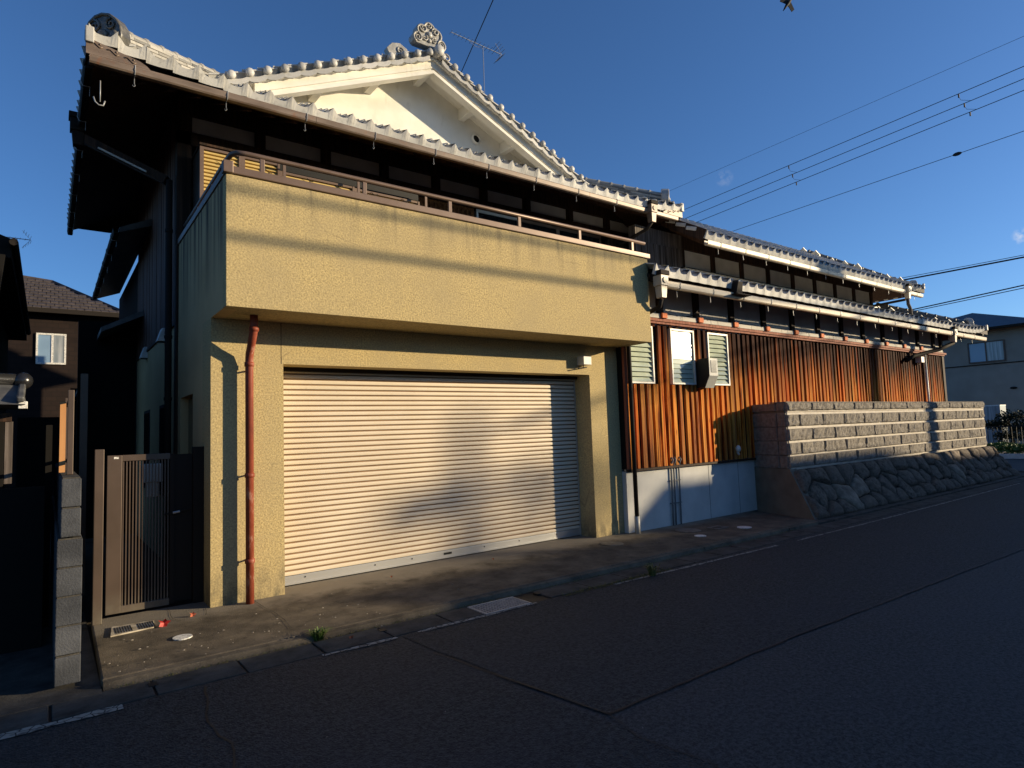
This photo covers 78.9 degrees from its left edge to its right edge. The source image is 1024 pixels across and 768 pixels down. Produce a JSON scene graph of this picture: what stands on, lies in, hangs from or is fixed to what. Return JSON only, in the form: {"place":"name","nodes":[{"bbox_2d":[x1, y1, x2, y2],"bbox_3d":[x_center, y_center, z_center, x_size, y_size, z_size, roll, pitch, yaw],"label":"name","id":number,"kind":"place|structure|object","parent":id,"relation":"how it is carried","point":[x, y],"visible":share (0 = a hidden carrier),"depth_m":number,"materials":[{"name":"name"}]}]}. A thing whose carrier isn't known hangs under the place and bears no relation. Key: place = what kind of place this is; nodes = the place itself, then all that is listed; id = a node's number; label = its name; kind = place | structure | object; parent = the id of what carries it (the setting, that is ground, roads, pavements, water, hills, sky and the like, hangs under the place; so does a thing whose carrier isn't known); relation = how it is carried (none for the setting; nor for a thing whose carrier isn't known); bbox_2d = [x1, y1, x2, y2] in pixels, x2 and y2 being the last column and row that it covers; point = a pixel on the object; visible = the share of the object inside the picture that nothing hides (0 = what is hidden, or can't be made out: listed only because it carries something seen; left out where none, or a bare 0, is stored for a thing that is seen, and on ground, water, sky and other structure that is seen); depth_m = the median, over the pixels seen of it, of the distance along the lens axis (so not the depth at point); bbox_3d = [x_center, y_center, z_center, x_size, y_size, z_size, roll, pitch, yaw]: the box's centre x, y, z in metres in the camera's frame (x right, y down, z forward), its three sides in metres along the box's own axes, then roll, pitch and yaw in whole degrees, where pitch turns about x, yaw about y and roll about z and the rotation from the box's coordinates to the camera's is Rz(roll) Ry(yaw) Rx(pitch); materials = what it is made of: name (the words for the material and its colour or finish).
{"place":"outdoors","nodes":[
{"label":"outdoors","id":0,"kind":"place"},
{"bbox_2d":[0,234,30,488],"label":"dark house","id":1,"kind":"structure","parent":0,"point":[14,321],"depth_m":7.71,"materials":[{"name":"black"}]},
{"bbox_2d":[0,612,101,716],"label":"side path","id":2,"kind":"structure","parent":0,"point":[26,680],"depth_m":4.54,"materials":[{"name":"concrete"}]},
{"bbox_2d":[0,372,52,654],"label":"roofed gate","id":3,"kind":"structure","parent":2,"relation":"on","point":[25,521],"depth_m":5.24,"materials":[{"name":"black ceramic"}]},
{"bbox_2d":[5,275,118,509],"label":"brick house","id":4,"kind":"structure","parent":0,"point":[45,355],"depth_m":16.75,"materials":[{"name":"brown brick"}]},
{"bbox_2d":[8,230,31,247],"bbox_3d":[-10.731,-2.169,13.343,0.644,2.356,0.299,1,-5,-37],"label":"tv antenna","id":5,"kind":"object","parent":4,"relation":"attached to","point":[23,239],"visible":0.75,"depth_m":13.52,"materials":[{"name":"silver metal"}]},
{"bbox_2d":[36,333,65,364],"bbox_3d":[-12.490,-0.951,16.863,0.660,0.840,0.050,1,-5,-37],"label":"window","id":6,"kind":"structure","parent":4,"relation":"in","point":[50,347],"depth_m":16.85,"materials":[{"name":"white glass"}]},
{"bbox_2d":[91,511,815,689],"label":"pavement","id":7,"kind":"structure","parent":0,"point":[239,623],"depth_m":6.45,"materials":[{"name":"concrete"}]},
{"bbox_2d":[110,620,154,636],"bbox_3d":[-3.381,2.174,5.547,0.359,0.014,0.319,1,-5,-37],"label":"drain cover","id":8,"kind":"object","parent":7,"relation":"on","point":[127,629],"visible":1,"depth_m":5.52,"materials":[{"name":"grey metal"}]},
{"bbox_2d":[92,446,203,625],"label":"metal gate","id":9,"kind":"structure","parent":7,"relation":"on","point":[185,496],"depth_m":6.22,"materials":[{"name":"brown metal"}]},
{"bbox_2d":[159,618,170,626],"bbox_3d":[-3.127,2.158,5.586,0.072,0.076,0.095,-4,-5,28],"label":"fallen leaf","id":10,"kind":"object","parent":7,"relation":"on","point":[164,622],"visible":0.96,"depth_m":5.59,"materials":[{"name":"red plant"}]},
{"bbox_2d":[172,634,192,640],"bbox_3d":[-2.775,2.132,5.241,0.150,0.008,0.150,1,-5,-37],"label":"pavement lid","id":11,"kind":"object","parent":7,"relation":"on","point":[181,637],"visible":1,"depth_m":5.22,"materials":[{"name":"white metal"}]},
{"bbox_2d":[107,539,661,671],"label":"gravel litter","id":12,"kind":"object","parent":7,"relation":"on","point":[279,623],"visible":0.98,"depth_m":5.39,"materials":[{"name":"stone"}]},
{"bbox_2d":[178,150,650,607],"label":"garage","id":13,"kind":"structure","parent":7,"relation":"on","point":[367,383],"depth_m":7.46,"materials":[{"name":"beige paint"}]},
{"bbox_2d":[188,398,192,453],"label":"side window","id":14,"kind":"structure","parent":13,"relation":"in","point":[190,402],"depth_m":7.65,"materials":[{"name":"black glass"}]},
{"bbox_2d":[577,356,591,368],"bbox_3d":[1.070,-0.318,9.336,0.245,0.191,0.150,1,-5,-37],"label":"sensor box","id":15,"kind":"object","parent":13,"relation":"attached to","point":[583,361],"visible":1,"depth_m":9.30,"materials":[{"name":"white plastic"}]},
{"bbox_2d":[275,547,615,615],"bbox_3d":[-0.333,2.196,7.205,4.690,0.001,0.050,1,-5,-37],"label":"pavement joint","id":16,"kind":"object","parent":7,"relation":"on","point":[441,581],"visible":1,"depth_m":6.83,"materials":[{"name":"concrete"}]},
{"bbox_2d":[601,542,623,545],"bbox_3d":[1.412,2.252,8.770,0.320,0.010,0.320,1,-5,-37],"label":"pavement lid","id":17,"kind":"object","parent":7,"relation":"on","point":[612,543],"visible":1,"depth_m":8.74,"materials":[{"name":"metal"}]},
{"bbox_2d":[737,526,751,528],"bbox_3d":[3.648,2.250,9.770,0.220,0.007,0.220,1,-5,-37],"label":"pavement lid","id":18,"kind":"object","parent":7,"relation":"on","point":[745,527],"visible":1,"depth_m":9.74,"materials":[{"name":"grey metal"}]},
{"bbox_2d":[616,218,987,533],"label":"long wing","id":19,"kind":"structure","parent":7,"relation":"on","point":[803,324],"depth_m":11.90,"materials":[{"name":"brown wood"}]},
{"bbox_2d":[626,326,654,383],"bbox_3d":[2.068,-0.480,10.039,0.585,0.948,0.068,1,-5,-37],"label":"louvre window","id":20,"kind":"structure","parent":19,"relation":"in","point":[642,355],"depth_m":10.06,"materials":[{"name":"white plastic"}]},
{"bbox_2d":[667,328,696,384],"bbox_3d":[2.916,-0.462,10.671,0.630,0.948,0.068,1,-5,-37],"label":"louvre window","id":21,"kind":"structure","parent":19,"relation":"in","point":[681,350],"depth_m":10.66,"materials":[{"name":"white glass"}]},
{"bbox_2d":[696,358,717,387],"bbox_3d":[3.393,-0.184,10.810,0.250,0.508,0.279,1,-5,-37],"label":"electric meter","id":22,"kind":"object","parent":19,"relation":"attached to","point":[706,372],"visible":1,"depth_m":10.73,"materials":[{"name":"beige plastic"}]},
{"bbox_2d":[705,332,729,385],"bbox_3d":[3.724,-0.444,11.273,0.605,0.948,0.068,1,-5,-37],"label":"louvre window","id":23,"kind":"structure","parent":19,"relation":"in","point":[716,343],"depth_m":11.32,"materials":[{"name":"white plastic"}]},
{"bbox_2d":[736,445,740,454],"bbox_3d":[4.133,1.210,11.359,0.091,0.186,0.098,-4,-5,26],"label":"tap cover","id":24,"kind":"object","parent":19,"relation":"attached to","point":[738,448],"visible":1,"depth_m":11.34,"materials":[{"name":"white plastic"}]},
{"bbox_2d":[730,281,751,296],"bbox_3d":[3.834,-1.613,10.502,0.400,0.252,0.200,1,-5,-37],"label":"flood light","id":25,"kind":"object","parent":19,"relation":"attached to","point":[736,288],"visible":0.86,"depth_m":10.43,"materials":[{"name":"black metal"}]},
{"bbox_2d":[915,357,924,364],"bbox_3d":[10.783,-0.610,16.462,0.245,0.217,0.150,1,-5,-37],"label":"sensor box","id":26,"kind":"object","parent":19,"relation":"attached to","point":[919,360],"visible":0.98,"depth_m":16.42,"materials":[{"name":"white plastic"}]},
{"bbox_2d":[461,0,492,71],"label":"drop wire","id":27,"kind":"object","parent":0,"point":[477,34],"visible":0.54,"depth_m":22.94,"materials":[{"name":"black rubber"}]},
{"bbox_2d":[0,0,1023,331],"label":"sky","id":28,"kind":"structure","parent":0,"point":[653,95],"materials":[{"name":"blue"}]},
{"bbox_2d":[42,464,1023,675],"bbox_3d":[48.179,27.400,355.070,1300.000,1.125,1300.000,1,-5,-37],"label":"ground","id":29,"kind":"structure","parent":0,"point":[87,603],"depth_m":7.81,"materials":[{"name":"concrete"}]},
{"bbox_2d":[50,463,82,686],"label":"block wall","id":30,"kind":"structure","parent":29,"relation":"on","point":[66,567],"depth_m":4.39,"materials":[{"name":"concrete"}]},
{"bbox_2d":[59,390,73,474],"bbox_3d":[-4.069,0.458,5.665,0.088,0.660,2.050,1,-5,-36],"label":"aluminium fence","id":31,"kind":"object","parent":30,"relation":"on","point":[66,442],"visible":1,"depth_m":5.04,"materials":[{"name":"brown metal"}]},
{"bbox_2d":[79,374,87,595],"bbox_3d":[-4.796,1.107,6.947,0.070,2.450,0.070,1,-5,-37],"label":"fence post","id":32,"kind":"object","parent":29,"relation":"on","point":[83,427],"visible":0.71,"depth_m":6.94,"materials":[{"name":"brown metal"}]},
{"bbox_2d":[70,219,151,529],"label":"wing","id":33,"kind":"structure","parent":29,"relation":"on","point":[125,245],"depth_m":11.92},
{"bbox_2d":[67,12,683,574],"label":"two storey house","id":34,"kind":"structure","parent":29,"relation":"on","point":[159,132],"depth_m":9.87,"materials":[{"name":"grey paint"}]},
{"bbox_2d":[139,347,147,358],"bbox_3d":[-6.211,-0.520,10.500,0.127,0.194,0.180,1,-5,-37],"label":"vent hood","id":35,"kind":"object","parent":34,"relation":"attached to","point":[144,354],"visible":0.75,"depth_m":10.43,"materials":[{"name":"white plastic"}]},
{"bbox_2d":[144,410,149,487],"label":"side window","id":36,"kind":"structure","parent":34,"relation":"in","point":[146,413],"depth_m":10.29,"materials":[{"name":"black glass"}]},
{"bbox_2d":[141,463,160,497],"bbox_3d":[-3.910,1.046,6.757,0.200,0.360,0.100,1,-5,-37],"label":"pipe box","id":37,"kind":"object","parent":34,"relation":"attached to","point":[151,478],"visible":0.38,"depth_m":6.73,"materials":[{"name":"grey plastic"}]},
{"bbox_2d":[156,328,164,342],"bbox_3d":[-5.008,-0.694,8.892,0.127,0.194,0.180,1,-5,-37],"label":"vent hood","id":38,"kind":"object","parent":34,"relation":"attached to","point":[160,337],"visible":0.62,"depth_m":8.82,"materials":[{"name":"white plastic"}]},
{"bbox_2d":[159,404,163,494],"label":"side window","id":39,"kind":"structure","parent":34,"relation":"in","point":[161,408],"depth_m":8.97,"materials":[{"name":"black glass"}]},
{"bbox_2d":[450,31,504,93],"bbox_3d":[-0.852,-6.886,16.203,1.498,4.497,0.360,1,-5,-31],"label":"tv antenna","id":40,"kind":"object","parent":34,"relation":"attached to","point":[483,50],"visible":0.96,"depth_m":16.40,"materials":[{"name":"silver metal"}]},
{"bbox_2d":[475,209,516,225],"bbox_3d":[-0.236,-2.421,11.180,0.940,1.300,0.030,1,-5,-37],"label":"upstairs window","id":41,"kind":"structure","parent":34,"relation":"in","point":[482,214],"depth_m":11.20,"materials":[{"name":"black glass"}]},
{"bbox_2d":[521,219,557,234],"bbox_3d":[0.522,-2.405,11.745,0.950,1.300,0.030,1,-5,-37],"label":"upstairs window","id":42,"kind":"structure","parent":34,"relation":"in","point":[524,223],"depth_m":11.79,"materials":[{"name":"black glass"}]},
{"bbox_2d":[558,227,600,243],"bbox_3d":[1.371,-2.387,12.379,1.170,1.300,0.030,1,-5,-37],"label":"upstairs window","id":43,"kind":"structure","parent":34,"relation":"in","point":[561,231],"depth_m":12.39,"materials":[{"name":"black glass"}]},
{"bbox_2d":[0,477,1023,733],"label":"street gutter","id":44,"kind":"object","parent":29,"relation":"on","point":[102,699],"visible":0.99,"depth_m":5.13,"materials":[{"name":"black concrete"}]},
{"bbox_2d":[103,644,269,691],"bbox_3d":[-2.400,2.121,4.661,1.112,0.078,0.075,1,-5,-37],"label":"kerb stone","id":45,"kind":"object","parent":44,"relation":"on","point":[158,673],"visible":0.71,"depth_m":4.62,"materials":[{"name":"concrete"}]},
{"bbox_2d":[268,613,404,652],"bbox_3d":[-1.475,2.140,5.351,1.193,0.078,0.075,1,-5,-37],"label":"kerb stone","id":46,"kind":"object","parent":44,"relation":"on","point":[334,633],"visible":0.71,"depth_m":5.34,"materials":[{"name":"concrete"}]},
{"bbox_2d":[305,626,331,640],"bbox_3d":[-1.617,2.094,5.213,0.278,0.099,0.243,1,-5,-37],"label":"weed","id":47,"kind":"object","parent":46,"relation":"on","point":[320,632],"visible":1,"depth_m":5.20,"materials":[{"name":"green plant"}]},
{"bbox_2d":[402,593,494,620],"bbox_3d":[-0.593,2.159,6.009,1.004,0.078,0.075,1,-5,-37],"label":"kerb stone","id":48,"kind":"object","parent":44,"relation":"on","point":[425,612],"visible":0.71,"depth_m":5.97,"materials":[{"name":"concrete"}]},
{"bbox_2d":[115,530,791,688],"bbox_3d":[0.806,2.183,6.994,8.975,0.022,0.109,1,-5,-37],"label":"kerb moss","id":49,"kind":"object","parent":44,"relation":"on","point":[429,614],"visible":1,"depth_m":5.85,"materials":[{"name":"green plant"}]},
{"bbox_2d":[467,597,530,614],"bbox_3d":[-0.118,2.162,6.041,0.540,0.035,0.320,1,-5,-37],"label":"street grating","id":50,"kind":"object","parent":44,"relation":"on","point":[506,603],"visible":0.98,"depth_m":6.04,"materials":[{"name":"grey metal"}]},
{"bbox_2d":[492,574,581,599],"bbox_3d":[0.290,2.178,6.667,1.194,0.078,0.075,1,-5,-37],"label":"kerb stone","id":51,"kind":"object","parent":44,"relation":"on","point":[527,588],"visible":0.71,"depth_m":6.62,"materials":[{"name":"concrete"}]},
{"bbox_2d":[579,560,644,579],"bbox_3d":[1.191,2.197,7.339,1.051,0.078,0.075,1,-5,-37],"label":"kerb stone","id":52,"kind":"object","parent":44,"relation":"on","point":[604,571],"visible":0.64,"depth_m":7.31,"materials":[{"name":"concrete"}]},
{"bbox_2d":[642,546,704,564],"bbox_3d":[2.097,2.216,8.015,1.205,0.078,0.075,1,-5,-37],"label":"kerb stone","id":53,"kind":"object","parent":44,"relation":"on","point":[673,555],"visible":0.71,"depth_m":7.99,"materials":[{"name":"concrete"}]},
{"bbox_2d":[702,537,745,550],"bbox_3d":[2.954,2.235,8.654,0.929,0.078,0.075,1,-5,-37],"label":"kerb stone","id":54,"kind":"object","parent":44,"relation":"on","point":[723,543],"visible":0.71,"depth_m":8.63,"materials":[{"name":"concrete"}]},
{"bbox_2d":[742,527,789,540],"bbox_3d":[3.806,2.253,9.290,1.195,0.078,0.075,1,-5,-37],"label":"kerb stone","id":55,"kind":"object","parent":44,"relation":"on","point":[767,534],"visible":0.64,"depth_m":9.27,"materials":[{"name":"concrete"}]},
{"bbox_2d":[787,521,818,530],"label":"kerb stone","id":56,"kind":"object","parent":44,"relation":"on","point":[803,525],"visible":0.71,"depth_m":9.90,"materials":[{"name":"concrete"}]},
{"bbox_2d":[753,473,1023,524],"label":"verge strip","id":57,"kind":"object","parent":29,"relation":"on","point":[853,514],"visible":0.17,"depth_m":12.27,"materials":[{"name":"concrete"}]},
{"bbox_2d":[752,402,1020,519],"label":"retaining wall","id":58,"kind":"structure","parent":57,"relation":"on","point":[817,460],"depth_m":12.42,"materials":[{"name":"stone"}]},
{"bbox_2d":[398,549,1023,767],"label":"road","id":59,"kind":"structure","parent":0,"point":[936,680],"depth_m":3.85,"materials":[{"name":"grey asphalt"}]},
{"bbox_2d":[0,638,719,767],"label":"road patch","id":60,"kind":"object","parent":59,"relation":"on","point":[387,704],"visible":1,"depth_m":3.63,"materials":[{"name":"grey asphalt"}]},
{"bbox_2d":[0,704,123,739],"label":"edge line","id":61,"kind":"object","parent":60,"relation":"on","point":[45,725],"visible":1,"depth_m":3.82,"materials":[{"name":"paint"}]},
{"bbox_2d":[204,686,234,767],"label":"road seam","id":62,"kind":"object","parent":60,"relation":"on","point":[209,723],"visible":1,"depth_m":3.64,"materials":[{"name":"black asphalt"}]},
{"bbox_2d":[322,637,397,655],"bbox_3d":[-1.212,2.110,5.008,0.631,0.001,0.063,1,-5,-37],"label":"edge line","id":63,"kind":"object","parent":60,"relation":"on","point":[371,643],"visible":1,"depth_m":5.02,"materials":[{"name":"paint"}]},
{"bbox_2d":[608,713,718,767],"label":"road seam","id":64,"kind":"object","parent":60,"relation":"on","point":[659,744],"visible":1,"depth_m":3.30,"materials":[{"name":"black asphalt"}]},
{"bbox_2d":[401,482,1023,713],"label":"road patch","id":65,"kind":"object","parent":59,"relation":"on","point":[611,647],"visible":1,"depth_m":5.81,"materials":[{"name":"grey asphalt"}]},
{"bbox_2d":[418,602,535,631],"bbox_3d":[-0.280,2.130,5.705,1.300,0.001,0.065,1,-5,-37],"label":"edge line","id":66,"kind":"object","parent":65,"relation":"on","point":[447,624],"visible":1,"depth_m":5.62,"materials":[{"name":"paint"}]},
{"bbox_2d":[561,568,671,595],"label":"edge grass","id":67,"kind":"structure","parent":65,"relation":"on","point":[617,581],"depth_m":6.75,"materials":[{"name":"green plant"}]},
{"bbox_2d":[643,562,659,575],"bbox_3d":[1.572,2.104,7.040,0.311,0.132,0.326,-5,-5,31],"label":"weed","id":68,"kind":"object","parent":65,"relation":"on","point":[651,570],"visible":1,"depth_m":7.02,"materials":[{"name":"green plant"}]},
{"bbox_2d":[615,545,777,584],"bbox_3d":[2.362,2.180,7.599,3.101,0.001,0.067,1,-5,-36],"label":"edge line","id":69,"kind":"object","parent":65,"relation":"on","point":[699,563],"visible":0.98,"depth_m":7.51,"materials":[{"name":"paint"}]},
{"bbox_2d":[435,548,1023,713],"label":"road seam","id":70,"kind":"object","parent":65,"relation":"on","point":[722,665],"visible":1,"depth_m":4.45,"materials":[{"name":"black asphalt"}]},
{"bbox_2d":[797,483,1019,540],"bbox_3d":[8.145,2.301,11.887,10.300,0.001,0.079,1,-5,-37],"label":"edge line","id":71,"kind":"object","parent":65,"relation":"on","point":[898,514],"visible":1,"depth_m":10.72,"materials":[{"name":"paint"}]},
{"bbox_2d":[780,0,793,11],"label":"bird","id":72,"kind":"object","parent":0,"point":[787,3],"visible":1,"depth_m":34.81},
{"bbox_2d":[670,36,1023,190],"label":"power line","id":73,"kind":"object","parent":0,"point":[862,106],"visible":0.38,"depth_m":24.03,"materials":[{"name":"black metal"}]},
{"bbox_2d":[684,66,1023,209],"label":"power line","id":74,"kind":"object","parent":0,"point":[866,132],"visible":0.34,"depth_m":23.99,"materials":[{"name":"black metal"}]},
{"bbox_2d":[685,79,1022,218],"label":"power line","id":75,"kind":"object","parent":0,"point":[866,143],"visible":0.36,"depth_m":23.97,"materials":[{"name":"black metal"}]},
{"bbox_2d":[698,90,1023,221],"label":"power line","id":76,"kind":"object","parent":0,"point":[871,151],"visible":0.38,"depth_m":23.92,"materials":[{"name":"black metal"}]},
{"bbox_2d":[723,459,1023,470],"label":"cross street","id":77,"kind":"structure","parent":0,"point":[1017,464],"depth_m":21.02,"materials":[{"name":"grey asphalt"}]},
{"bbox_2d":[734,131,1022,230],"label":"power line","id":78,"kind":"object","parent":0,"point":[883,179],"visible":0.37,"depth_m":23.59,"materials":[{"name":"black metal"}]},
{"bbox_2d":[903,255,1022,277],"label":"power line","id":79,"kind":"object","parent":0,"point":[964,266],"visible":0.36,"depth_m":21.50,"materials":[{"name":"black rubber"}]},
{"bbox_2d":[903,256,1023,279],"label":"power line","id":80,"kind":"object","parent":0,"point":[965,268],"visible":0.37,"depth_m":21.43,"materials":[{"name":"black rubber"}]},
{"bbox_2d":[912,285,1023,309],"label":"power line","id":81,"kind":"object","parent":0,"point":[968,297],"visible":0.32,"depth_m":21.36,"materials":[{"name":"black rubber"}]},
{"bbox_2d":[917,288,1022,310],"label":"power line","id":82,"kind":"object","parent":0,"point":[970,299],"visible":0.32,"depth_m":21.35,"materials":[{"name":"black rubber"}]},
{"bbox_2d":[982,405,1008,451],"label":"white shed","id":83,"kind":"structure","parent":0,"point":[990,411],"depth_m":28.06,"materials":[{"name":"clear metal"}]},
{"label":"garden ground","id":84,"kind":"structure","parent":0,"visible":0},
{"bbox_2d":[942,313,1023,443],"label":"grey house","id":85,"kind":"structure","parent":84,"relation":"on","point":[990,371],"depth_m":31.61,"materials":[{"name":"paint"}]},
{"bbox_2d":[967,339,1005,363],"bbox_3d":[24.164,-1.636,31.699,0.070,1.080,1.560,1,-5,-37],"label":"window","id":86,"kind":"structure","parent":85,"relation":"in","point":[986,351],"depth_m":31.67,"materials":[{"name":"blue glass"}]},
{"bbox_2d":[985,409,1023,442],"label":"pine shrub","id":87,"kind":"object","parent":84,"relation":"on","point":[1016,417],"visible":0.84,"depth_m":26.12,"materials":[{"name":"green plant"}]},
{"bbox_2d":[985,426,1023,443],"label":"railing fence","id":88,"kind":"object","parent":84,"relation":"on","point":[1006,430],"visible":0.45,"depth_m":25.34,"materials":[{"name":"black metal"}]},
{"bbox_2d":[987,441,1023,453],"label":"ground shrub","id":89,"kind":"object","parent":84,"relation":"on","point":[1009,447],"visible":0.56,"depth_m":23.93,"materials":[{"name":"green plant"}]},
{"bbox_2d":[999,454,1023,458],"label":"planter kerb","id":90,"kind":"structure","parent":84,"relation":"on","point":[1013,456],"depth_m":23.31,"materials":[{"name":"grey concrete"}]}
]}

